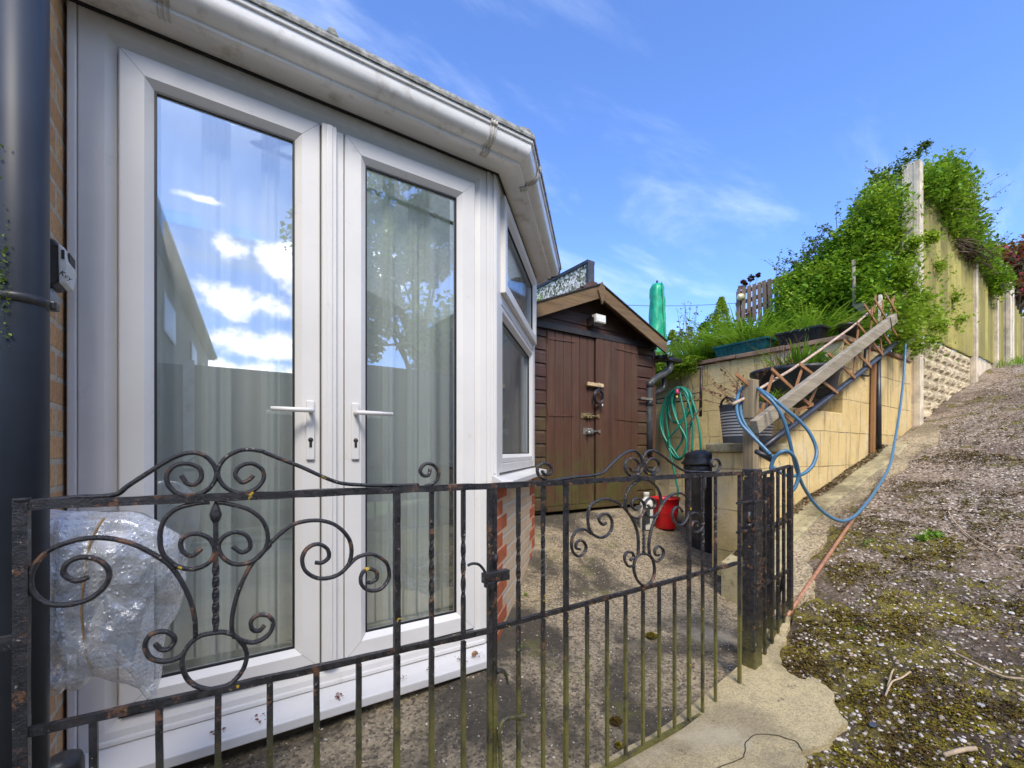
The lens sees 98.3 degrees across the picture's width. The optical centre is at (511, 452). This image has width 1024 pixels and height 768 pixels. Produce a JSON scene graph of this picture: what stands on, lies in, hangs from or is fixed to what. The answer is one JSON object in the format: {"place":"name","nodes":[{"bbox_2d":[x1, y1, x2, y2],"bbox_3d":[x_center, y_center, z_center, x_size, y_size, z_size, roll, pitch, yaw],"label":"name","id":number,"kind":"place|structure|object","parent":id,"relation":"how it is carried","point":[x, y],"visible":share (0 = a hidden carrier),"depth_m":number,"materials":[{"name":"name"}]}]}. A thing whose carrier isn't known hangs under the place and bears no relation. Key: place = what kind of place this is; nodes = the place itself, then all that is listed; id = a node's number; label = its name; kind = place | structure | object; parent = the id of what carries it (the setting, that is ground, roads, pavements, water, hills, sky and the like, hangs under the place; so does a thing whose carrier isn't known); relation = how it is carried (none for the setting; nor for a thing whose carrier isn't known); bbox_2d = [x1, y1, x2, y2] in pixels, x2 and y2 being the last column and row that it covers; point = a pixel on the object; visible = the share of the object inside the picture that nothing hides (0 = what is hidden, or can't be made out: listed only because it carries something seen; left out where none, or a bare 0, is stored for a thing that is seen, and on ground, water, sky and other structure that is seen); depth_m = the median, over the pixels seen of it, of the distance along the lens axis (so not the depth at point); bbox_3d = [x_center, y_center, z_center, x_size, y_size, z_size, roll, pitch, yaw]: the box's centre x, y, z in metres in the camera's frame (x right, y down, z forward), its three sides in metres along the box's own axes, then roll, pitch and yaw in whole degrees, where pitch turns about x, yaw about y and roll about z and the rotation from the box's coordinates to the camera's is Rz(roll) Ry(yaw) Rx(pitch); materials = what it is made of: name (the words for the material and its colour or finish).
{"place":"outdoors","nodes":[
{"label":"outdoors","id":0,"kind":"place"},
{"bbox_2d":[192,499,736,767],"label":"yard","id":1,"kind":"structure","parent":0,"point":[377,720],"depth_m":1.95,"materials":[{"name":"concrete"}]},
{"bbox_2d":[64,0,561,767],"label":"conservatory","id":2,"kind":"object","parent":1,"relation":"on","point":[328,252],"visible":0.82,"depth_m":1.62,"materials":[{"name":"white plastic"}]},
{"bbox_2d":[118,47,319,716],"bbox_3d":[-0.932,-0.209,1.462,0.558,1.991,0.110,0,0,-34],"label":"door","id":3,"kind":"structure","parent":2,"relation":"in","point":[142,80],"depth_m":1.40,"materials":[{"name":"white plastic"}]},
{"bbox_2d":[209,653,482,734],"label":"dead petals","id":4,"kind":"object","parent":2,"relation":"on","point":[338,697],"visible":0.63,"depth_m":1.47,"materials":[{"name":"brown plant"}]},
{"bbox_2d":[344,134,474,657],"bbox_3d":[-0.395,-0.209,1.821,0.559,1.991,0.110,0,0,-34],"label":"door","id":5,"kind":"structure","parent":2,"relation":"in","point":[360,157],"depth_m":1.76,"materials":[{"name":"white plastic"}]},
{"bbox_2d":[499,184,532,472],"bbox_3d":[0.019,-0.595,2.695,0.068,1.390,1.169,0,0,11],"label":"window frame","id":6,"kind":"structure","parent":2,"relation":"in","point":[503,467],"depth_m":2.17,"materials":[{"name":"white plastic"}]},
{"bbox_2d":[501,306,532,462],"bbox_3d":[0.024,-0.335,2.683,0.050,0.778,1.039,0,0,11],"label":"fixed window","id":7,"kind":"structure","parent":2,"relation":"in","point":[516,355],"depth_m":2.70,"materials":[{"name":"white plastic"}]},
{"bbox_2d":[501,195,536,344],"bbox_3d":[0.049,-1.010,2.678,0.050,0.470,1.081,0,0,11],"label":"opening window","id":8,"kind":"structure","parent":2,"relation":"in","point":[518,279],"depth_m":2.56,"materials":[{"name":"white plastic"}]},
{"bbox_2d":[531,281,667,513],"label":"garden shed","id":9,"kind":"structure","parent":1,"relation":"on","point":[579,430],"depth_m":4.19,"materials":[{"name":"brown wood"}]},
{"bbox_2d":[545,329,593,506],"bbox_3d":[0.544,-0.304,4.079,0.586,1.568,0.026,0,0,-34],"label":"door","id":10,"kind":"structure","parent":9,"relation":"in","point":[569,364],"depth_m":4.06,"materials":[{"name":"brown wood"}]},
{"bbox_2d":[587,313,605,326],"bbox_3d":[0.798,-1.240,4.175,0.140,0.118,0.114,0,0,-34],"label":"floodlight","id":11,"kind":"object","parent":9,"relation":"attached to","point":[596,319],"visible":1,"depth_m":4.13,"materials":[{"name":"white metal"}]},
{"bbox_2d":[593,383,603,407],"bbox_3d":[0.825,-0.541,4.194,0.136,0.241,0.036,0,0,-34],"label":"cable lock","id":12,"kind":"object","parent":9,"relation":"hanging from","point":[595,393],"visible":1,"depth_m":4.18,"materials":[{"name":"metal"}]},
{"bbox_2d":[595,338,637,502],"bbox_3d":[1.045,-0.304,4.391,0.583,1.568,0.026,0,0,-34],"label":"door","id":13,"kind":"structure","parent":9,"relation":"in","point":[615,362],"depth_m":4.37,"materials":[{"name":"brown wood"}]},
{"bbox_2d":[641,354,681,453],"bbox_3d":[1.034,-0.509,5.578,0.655,1.055,2.200,0,0,-34],"label":"downpipe","id":14,"kind":"object","parent":9,"relation":"attached to","point":[669,361],"visible":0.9,"depth_m":4.66,"materials":[{"name":"black plastic"}]},
{"bbox_2d":[609,716,622,724],"bbox_3d":[0.386,0.989,1.640,0.052,0.020,0.052,0,0,-11],"label":"moss pad","id":15,"kind":"object","parent":1,"relation":"on","point":[615,720],"visible":1,"depth_m":1.63,"materials":[{"name":"plant"}]},
{"bbox_2d":[614,741,622,747],"bbox_3d":[0.364,0.996,1.510,0.032,0.014,0.031,0,0,-34],"label":"moss pad","id":16,"kind":"object","parent":1,"relation":"on","point":[618,744],"visible":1,"depth_m":1.51,"materials":[{"name":"green plant"}]},
{"bbox_2d":[640,492,652,529],"bbox_3d":[1.199,0.521,3.950,0.132,0.330,0.106,0,0,-34],"label":"white container","id":17,"kind":"object","parent":1,"relation":"on","point":[649,512],"visible":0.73,"depth_m":3.91,"materials":[{"name":"plastic"}]},
{"bbox_2d":[645,631,656,638],"bbox_3d":[0.714,0.931,2.260,0.068,0.026,0.068,0,0,-34],"label":"moss pad","id":18,"kind":"object","parent":1,"relation":"on","point":[650,634],"visible":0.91,"depth_m":2.25,"materials":[{"name":"green plant"}]},
{"bbox_2d":[650,496,680,529],"bbox_3d":[1.400,0.551,4.050,0.268,0.280,0.268,0,0,-34],"label":"red bucket","id":19,"kind":"object","parent":1,"relation":"on","point":[663,520],"visible":0.66,"depth_m":3.96,"materials":[{"name":"plastic"}]},
{"bbox_2d":[687,408,701,451],"bbox_3d":[1.970,0.087,4.785,0.023,1.126,0.176,0,0,-34],"label":"metal hook pole","id":20,"kind":"object","parent":1,"relation":"on","point":[688,424],"visible":0.59,"depth_m":4.83,"materials":[{"name":"metal"}]},
{"bbox_2d":[681,450,712,553],"bbox_3d":[1.637,0.408,3.792,0.354,0.863,0.354,0,0,-34],"label":"black bin","id":21,"kind":"object","parent":1,"relation":"on","point":[696,460],"visible":0.58,"depth_m":3.67,"materials":[{"name":"plastic"}]},
{"bbox_2d":[656,334,911,575],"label":"retaining wall","id":22,"kind":"structure","parent":1,"relation":"on","point":[838,425],"depth_m":4.10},
{"bbox_2d":[656,366,702,416],"bbox_3d":[1.946,-0.682,5.182,0.031,0.566,0.632,0,0,-34],"label":"wall frame","id":23,"kind":"object","parent":22,"relation":"attached to","point":[700,392],"visible":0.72,"depth_m":4.94,"materials":[{"name":"metal"}]},
{"bbox_2d":[659,386,701,496],"bbox_3d":[1.936,-0.042,5.122,0.089,1.450,0.549,0,0,-34],"label":"garden hose","id":24,"kind":"object","parent":23,"relation":"hanging from","point":[676,391],"visible":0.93,"depth_m":5.12,"materials":[{"name":"green plastic"}]},
{"bbox_2d":[656,351,711,385],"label":"trailing plant","id":25,"kind":"object","parent":22,"relation":"on","point":[688,361],"visible":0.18,"depth_m":5.09,"materials":[{"name":"green plant"}]},
{"bbox_2d":[712,336,775,357],"bbox_3d":[2.476,-1.103,4.750,0.192,0.134,0.602,0,0,-34],"label":"plant trough","id":26,"kind":"object","parent":22,"relation":"on","point":[740,347],"visible":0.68,"depth_m":4.66,"materials":[{"name":"teal plastic"}]},
{"bbox_2d":[718,397,773,442],"bbox_3d":[1.752,-0.238,3.309,0.390,0.343,0.384,0,0,-34],"label":"striped bucket","id":27,"kind":"object","parent":22,"relation":"on","point":[732,429],"visible":0.48,"depth_m":3.22,"materials":[{"name":"grey metal"}]},
{"bbox_2d":[691,362,773,404],"bbox_3d":[1.650,-0.449,3.268,0.516,0.412,0.590,0,0,-34],"label":"wilted plant","id":28,"kind":"object","parent":27,"relation":"in","point":[736,389],"visible":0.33,"depth_m":3.26,"materials":[{"name":"brown plant"}]},
{"bbox_2d":[742,379,824,412],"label":"trailing plant","id":29,"kind":"object","parent":22,"relation":"on","point":[778,395],"visible":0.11,"depth_m":3.39,"materials":[{"name":"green plant"}]},
{"bbox_2d":[749,363,842,410],"bbox_3d":[2.406,-0.525,3.777,0.670,0.347,0.670,0,0,-34],"label":"bowl planter","id":30,"kind":"object","parent":22,"relation":"on","point":[832,380],"visible":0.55,"depth_m":3.54,"materials":[{"name":"black plastic"}]},
{"bbox_2d":[731,334,867,367],"bbox_3d":[2.446,-0.809,3.778,1.040,0.366,1.047,0,0,15],"label":"strap leaved plant","id":31,"kind":"object","parent":30,"relation":"in","point":[796,357],"visible":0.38,"depth_m":3.62,"materials":[{"name":"green plant"}]},
{"bbox_2d":[774,324,830,345],"bbox_3d":[2.801,-1.105,4.282,0.192,0.139,0.422,0,0,-34],"label":"plant trough","id":32,"kind":"object","parent":22,"relation":"on","point":[819,331],"visible":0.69,"depth_m":4.20,"materials":[{"name":"black plastic"}]},
{"bbox_2d":[837,322,861,338],"bbox_3d":[3.197,-1.133,4.200,0.260,0.146,0.189,0,0,-34],"label":"grey tub","id":33,"kind":"object","parent":22,"relation":"on","point":[852,332],"visible":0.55,"depth_m":4.12,"materials":[{"name":"black plastic"}]},
{"bbox_2d":[860,347,868,376],"bbox_3d":[3.131,-0.920,4.115,0.527,0.424,0.086,0,0,-18],"label":"folding stool","id":34,"kind":"object","parent":22,"relation":"on","point":[864,356],"visible":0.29,"depth_m":4.15,"materials":[{"name":"plastic"}]},
{"bbox_2d":[875,358,881,449],"bbox_3d":[3.517,-0.422,4.250,0.071,0.990,0.051,0,0,-34],"label":"upright pipe","id":35,"kind":"object","parent":22,"relation":"attached to","point":[878,443],"visible":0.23,"depth_m":4.23,"materials":[{"name":"black plastic"}]},
{"bbox_2d":[266,0,1023,360],"label":"sky","id":36,"kind":"structure","parent":0,"point":[683,145],"materials":[{"name":"blue"}]},
{"bbox_2d":[629,300,762,305],"bbox_3d":[6.579,-5.081,14.000,11.809,0.915,0.015,0,0,0],"label":"overhead wire","id":37,"kind":"object","parent":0,"point":[686,305],"visible":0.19,"depth_m":13.99,"materials":[{"name":"black plastic"}]},
{"bbox_2d":[589,610,847,767],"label":"pavement","id":38,"kind":"structure","parent":0,"point":[771,694],"depth_m":1.56,"materials":[{"name":"concrete"}]},
{"bbox_2d":[0,447,509,767],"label":"iron gate","id":39,"kind":"structure","parent":38,"relation":"on","point":[17,642],"depth_m":0.82,"materials":[{"name":"black metal"}]},
{"bbox_2d":[736,469,763,669],"bbox_3d":[0.988,0.551,1.878,0.183,0.958,0.064,0,0,-34],"label":"gate post","id":40,"kind":"object","parent":38,"relation":"on","point":[752,529],"visible":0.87,"depth_m":1.89,"materials":[{"name":"metal"}]},
{"bbox_2d":[492,449,741,767],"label":"iron gate","id":41,"kind":"structure","parent":40,"relation":"attached to","point":[565,482],"depth_m":1.42,"materials":[{"name":"black metal"}]},
{"bbox_2d":[717,734,802,767],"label":"crack","id":42,"kind":"object","parent":38,"relation":"on","point":[745,747],"visible":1,"depth_m":1.46,"materials":[{"name":"concrete"}]},
{"bbox_2d":[762,465,792,654],"bbox_3d":[1.242,0.521,2.113,0.499,0.917,0.064,0,0,-43],"label":"railing panel","id":43,"kind":"object","parent":38,"relation":"on","point":[771,623],"visible":0.65,"depth_m":2.10,"materials":[{"name":"paint"}]},
{"bbox_2d":[780,423,940,608],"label":"pavement","id":44,"kind":"structure","parent":0,"point":[810,542],"depth_m":3.21,"materials":[{"name":"beige concrete"}]},
{"bbox_2d":[780,363,1023,767],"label":"path","id":45,"kind":"structure","parent":0,"point":[827,595],"depth_m":2.20,"materials":[{"name":"grey gravel"}]},
{"bbox_2d":[721,443,907,609],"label":"kerb","id":46,"kind":"structure","parent":45,"relation":"on","point":[807,516],"depth_m":3.30,"materials":[{"name":"beige concrete"}]},
{"bbox_2d":[743,379,758,468],"bbox_3d":[1.516,0.195,2.802,0.135,1.311,0.115,0,0,-34],"label":"timber post","id":47,"kind":"object","parent":46,"relation":"on","point":[750,412],"visible":0.38,"depth_m":2.80,"materials":[{"name":"wood"}]},
{"bbox_2d":[731,300,881,405],"bbox_3d":[2.420,-0.860,3.461,2.520,1.139,0.021,0,0,-34],"label":"cane","id":48,"kind":"object","parent":47,"relation":"attached to","point":[806,359],"visible":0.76,"depth_m":3.35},
{"bbox_2d":[735,293,903,422],"bbox_3d":[2.658,-0.865,3.594,3.082,1.322,0.021,0,0,-34],"label":"expanding trellis","id":49,"kind":"object","parent":47,"relation":"attached to","point":[802,366],"visible":0.75,"depth_m":3.64,"materials":[{"name":"brown wood"}]},
{"bbox_2d":[759,339,900,451],"bbox_3d":[2.842,-0.607,3.744,2.831,1.204,0.044,0,0,-34],"label":"grab pipe","id":50,"kind":"object","parent":49,"relation":"attached to","point":[772,440],"visible":0.79,"depth_m":3.45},
{"bbox_2d":[735,341,906,522],"bbox_3d":[2.563,-0.319,3.365,3.283,1.550,0.433,0,0,-34],"label":"garden hose","id":51,"kind":"object","parent":47,"relation":"hanging from","point":[769,456],"visible":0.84,"depth_m":2.70,"materials":[{"name":"blue plastic"}]},
{"bbox_2d":[750,313,897,432],"bbox_3d":[2.504,-0.694,3.397,2.479,1.156,0.059,0,0,-34],"label":"handrail","id":52,"kind":"object","parent":47,"relation":"attached to","point":[766,418],"visible":0.91,"depth_m":3.18,"materials":[{"name":"grey wood"}]},
{"bbox_2d":[870,363,876,452],"bbox_3d":[3.443,-0.398,4.218,0.084,0.918,0.030,0,0,-34],"label":"brown batten","id":53,"kind":"object","parent":46,"relation":"on","point":[873,409],"visible":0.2,"depth_m":4.21,"materials":[{"name":"brown wood"}]},
{"bbox_2d":[787,517,856,616],"bbox_3d":[1.871,0.622,2.637,1.326,0.404,0.034,0,0,-40],"label":"copper pipe","id":54,"kind":"object","parent":45,"relation":"on","point":[820,567],"visible":0.9,"depth_m":2.56,"materials":[{"name":"brown metal"}]},
{"bbox_2d":[868,722,876,726],"bbox_3d":[1.258,0.949,1.544,0.039,0.005,0.024,0,0,-34],"label":"stone","id":55,"kind":"object","parent":45,"relation":"on","point":[872,724],"visible":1,"depth_m":1.54,"materials":[{"name":"stone"}]},
{"bbox_2d":[732,365,1023,612],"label":"leaf litter","id":56,"kind":"object","parent":45,"relation":"on","point":[836,481],"visible":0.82,"depth_m":3.55,"materials":[{"name":"brown plant"}]},
{"bbox_2d":[886,669,894,686],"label":"twig","id":57,"kind":"object","parent":45,"relation":"on","point":[891,673],"visible":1,"depth_m":1.70,"materials":[{"name":"wood"}]},
{"bbox_2d":[782,423,1023,767],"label":"path moss","id":58,"kind":"object","parent":45,"relation":"on","point":[891,736],"visible":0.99,"depth_m":1.86,"materials":[{"name":"green plant"}]},
{"bbox_2d":[884,671,910,696],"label":"twig","id":59,"kind":"object","parent":58,"relation":"on","point":[892,681],"visible":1,"depth_m":1.68,"materials":[{"name":"wood"}]},
{"bbox_2d":[913,527,946,540],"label":"weed","id":60,"kind":"object","parent":45,"relation":"on","point":[938,533],"visible":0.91,"depth_m":2.63,"materials":[{"name":"green plant"}]},
{"bbox_2d":[892,159,1023,427],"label":"closeboard fence","id":61,"kind":"object","parent":45,"relation":"on","point":[995,335],"visible":0.48,"depth_m":5.74,"materials":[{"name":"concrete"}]},
{"bbox_2d":[942,746,977,757],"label":"twig","id":62,"kind":"object","parent":45,"relation":"on","point":[953,752],"visible":1,"depth_m":1.37,"materials":[{"name":"wood"}]},
{"bbox_2d":[948,511,992,550],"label":"twig","id":63,"kind":"object","parent":45,"relation":"on","point":[967,534],"visible":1,"depth_m":2.58,"materials":[{"name":"wood"}]},
{"bbox_2d":[951,651,1023,679],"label":"twig","id":64,"kind":"object","parent":45,"relation":"on","point":[993,672],"visible":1,"depth_m":1.64,"materials":[{"name":"wood"}]},
{"bbox_2d":[997,545,1023,552],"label":"twig","id":65,"kind":"object","parent":45,"relation":"on","point":[1008,545],"visible":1,"depth_m":2.38,"materials":[{"name":"wood"}]},
{"bbox_2d":[991,354,1023,367],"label":"grass","id":66,"kind":"structure","parent":0,"point":[1017,361],"depth_m":6.96,"materials":[{"name":"green plant"}]},
{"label":"terrace","id":67,"kind":"structure","parent":0,"visible":0},
{"bbox_2d":[537,259,594,299],"bbox_3d":[0.829,-1.862,9.068,0.180,3.324,2.250,0,0,-34],"label":"railing","id":68,"kind":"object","parent":67,"relation":"on","point":[575,277],"depth_m":8.54,"materials":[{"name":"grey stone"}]},
{"bbox_2d":[649,280,666,353],"bbox_3d":[2.493,-1.923,7.595,0.318,2.045,0.316,0,0,-14],"label":"parasol","id":69,"kind":"object","parent":67,"relation":"on","point":[657,316],"visible":0.52,"depth_m":7.49,"materials":[{"name":"fabric"}]},
{"bbox_2d":[667,329,678,354],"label":"shrub","id":70,"kind":"object","parent":67,"relation":"on","point":[672,331],"visible":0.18,"depth_m":11.86,"materials":[{"name":"green plant"}]},
{"bbox_2d":[671,326,701,354],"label":"shrub","id":71,"kind":"object","parent":67,"relation":"on","point":[683,338],"visible":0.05,"depth_m":10.40,"materials":[{"name":"green plant"}]},
{"bbox_2d":[676,302,701,352],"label":"twiggy shrub","id":72,"kind":"object","parent":67,"relation":"on","point":[686,323],"visible":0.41,"depth_m":9.41,"materials":[{"name":"green plant"}]},
{"bbox_2d":[656,327,740,358],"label":"strap leaved plant","id":73,"kind":"object","parent":67,"relation":"on","point":[711,354],"visible":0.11,"depth_m":5.35,"materials":[{"name":"green plant"}]},
{"bbox_2d":[697,311,718,343],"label":"shrub","id":74,"kind":"object","parent":67,"relation":"on","point":[708,318],"visible":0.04,"depth_m":15.70,"materials":[{"name":"green plant"}]},
{"bbox_2d":[709,296,734,336],"bbox_3d":[3.883,-1.870,8.239,1.310,2.050,1.237,0,0,-34],"label":"conifer","id":75,"kind":"object","parent":67,"relation":"on","point":[721,309],"visible":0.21,"depth_m":8.14,"materials":[{"name":"green plant"}]},
{"bbox_2d":[667,308,843,357],"bbox_3d":[2.755,-1.245,5.193,2.102,0.531,2.096,0,0,3],"label":"strap leaved plant","id":76,"kind":"object","parent":67,"relation":"on","point":[719,343],"visible":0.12,"depth_m":4.82,"materials":[{"name":"green plant"}]},
{"bbox_2d":[735,275,791,326],"bbox_3d":[3.503,-1.655,6.108,0.112,1.510,0.846,0,0,-34],"label":"old trellis","id":77,"kind":"object","parent":67,"relation":"on","point":[765,292],"visible":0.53,"depth_m":6.18,"materials":[{"name":"wood"}]},
{"bbox_2d":[737,293,744,300],"bbox_3d":[3.266,-2.216,6.321,0.104,0.100,0.104,0,0,-34],"label":"glass ball feeder","id":78,"kind":"object","parent":77,"relation":"hanging from","point":[740,296],"visible":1,"depth_m":6.29,"materials":[{"name":"white glass"}]},
{"bbox_2d":[740,272,760,284],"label":"rose","id":79,"kind":"object","parent":77,"relation":"attached to","point":[750,278],"visible":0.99,"depth_m":6.27,"materials":[{"name":"black plant"}]},
{"bbox_2d":[671,319,866,355],"bbox_3d":[3.211,-1.306,5.990,3.331,0.651,3.279,0,0,-34],"label":"strap leaved plant","id":80,"kind":"object","parent":67,"relation":"on","point":[717,338],"visible":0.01,"depth_m":5.38,"materials":[{"name":"plant"}]},
{"bbox_2d":[655,293,937,354],"bbox_3d":[2.936,-1.334,5.521,3.521,0.709,3.390,0,0,-34],"label":"strap leaved plant","id":81,"kind":"object","parent":67,"relation":"on","point":[735,333],"visible":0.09,"depth_m":4.99,"materials":[{"name":"green plant"}]},
{"bbox_2d":[716,302,947,345],"bbox_3d":[3.232,-1.266,4.986,2.501,0.532,2.518,0,0,-34],"label":"strap leaved plant","id":82,"kind":"object","parent":67,"relation":"on","point":[831,323],"visible":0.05,"depth_m":4.48,"materials":[{"name":"green plant"}]},
{"bbox_2d":[691,295,975,357],"bbox_3d":[3.075,-1.227,4.641,2.112,0.414,2.416,0,0,-34],"label":"strap leaved plant","id":83,"kind":"object","parent":67,"relation":"on","point":[831,332],"visible":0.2,"depth_m":4.24,"materials":[{"name":"green plant"}]},
{"bbox_2d":[878,294,882,322],"bbox_3d":[3.503,-1.365,4.210,0.055,0.264,0.020,0,0,-34],"label":"fence paling","id":84,"kind":"object","parent":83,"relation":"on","point":[880,296],"visible":0.5,"depth_m":4.20,"materials":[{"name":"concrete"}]},
{"bbox_2d":[696,138,985,368],"bbox_3d":[4.301,-2.362,5.859,2.959,3.140,2.851,0,0,-34],"label":"hedge","id":85,"kind":"object","parent":67,"relation":"on","point":[863,242],"visible":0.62,"depth_m":4.95,"materials":[{"name":"green plant"}]},
{"bbox_2d":[851,260,855,314],"bbox_3d":[3.751,-1.779,4.858,0.063,0.651,0.037,0,0,-34],"label":"plant stake","id":86,"kind":"object","parent":85,"relation":"in","point":[853,262],"visible":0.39,"depth_m":4.84,"materials":[{"name":"grey wood"}]},
{"bbox_2d":[850,302,874,315],"bbox_3d":[3.638,-1.487,4.596,0.639,0.149,0.030,0,0,-34],"label":"black tray","id":87,"kind":"object","parent":85,"relation":"on","point":[860,307],"visible":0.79,"depth_m":4.53,"materials":[{"name":"plastic"}]},
{"bbox_2d":[842,146,1023,347],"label":"overhanging bush","id":88,"kind":"object","parent":67,"relation":"on","point":[948,180],"visible":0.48,"depth_m":5.55,"materials":[{"name":"green plant"}]},
{"bbox_2d":[993,233,1023,316],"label":"maple tree","id":89,"kind":"object","parent":67,"relation":"on","point":[1016,256],"visible":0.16,"depth_m":13.37,"materials":[{"name":"red plant"}]},
{"label":"ground","id":90,"kind":"structure","parent":0,"visible":0},
{"bbox_2d":[50,0,66,756],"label":"brick house","id":91,"kind":"structure","parent":90,"relation":"on","point":[58,235],"depth_m":1.22,"materials":[{"name":"brick"}]},
{"bbox_2d":[0,0,84,767],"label":"drainpipe","id":92,"kind":"object","parent":91,"relation":"attached to","point":[27,306],"visible":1,"depth_m":0.74,"materials":[{"name":"black plastic"}]},
{"bbox_2d":[50,509,187,699],"bbox_3d":[-0.805,0.312,0.891,0.246,0.411,0.166,0,0,-34],"label":"bubble wrap bundle","id":93,"kind":"object","parent":92,"relation":"hanging from","point":[114,612],"visible":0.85,"depth_m":0.88,"materials":[{"name":"white"}]},
{"bbox_2d":[50,288,58,303],"bbox_3d":[-1.199,-0.398,1.141,0.044,0.060,0.060,0,0,-34],"label":"door bell","id":94,"kind":"object","parent":91,"relation":"attached to","point":[54,296],"depth_m":1.14,"materials":[{"name":"grey plastic"}]},
{"bbox_2d":[50,238,75,292],"bbox_3d":[-1.189,-0.486,1.155,0.078,0.123,0.088,0,0,-34],"label":"key safe","id":95,"kind":"object","parent":91,"relation":"attached to","point":[62,271],"visible":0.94,"depth_m":1.13,"materials":[{"name":"black plastic"}]}
]}

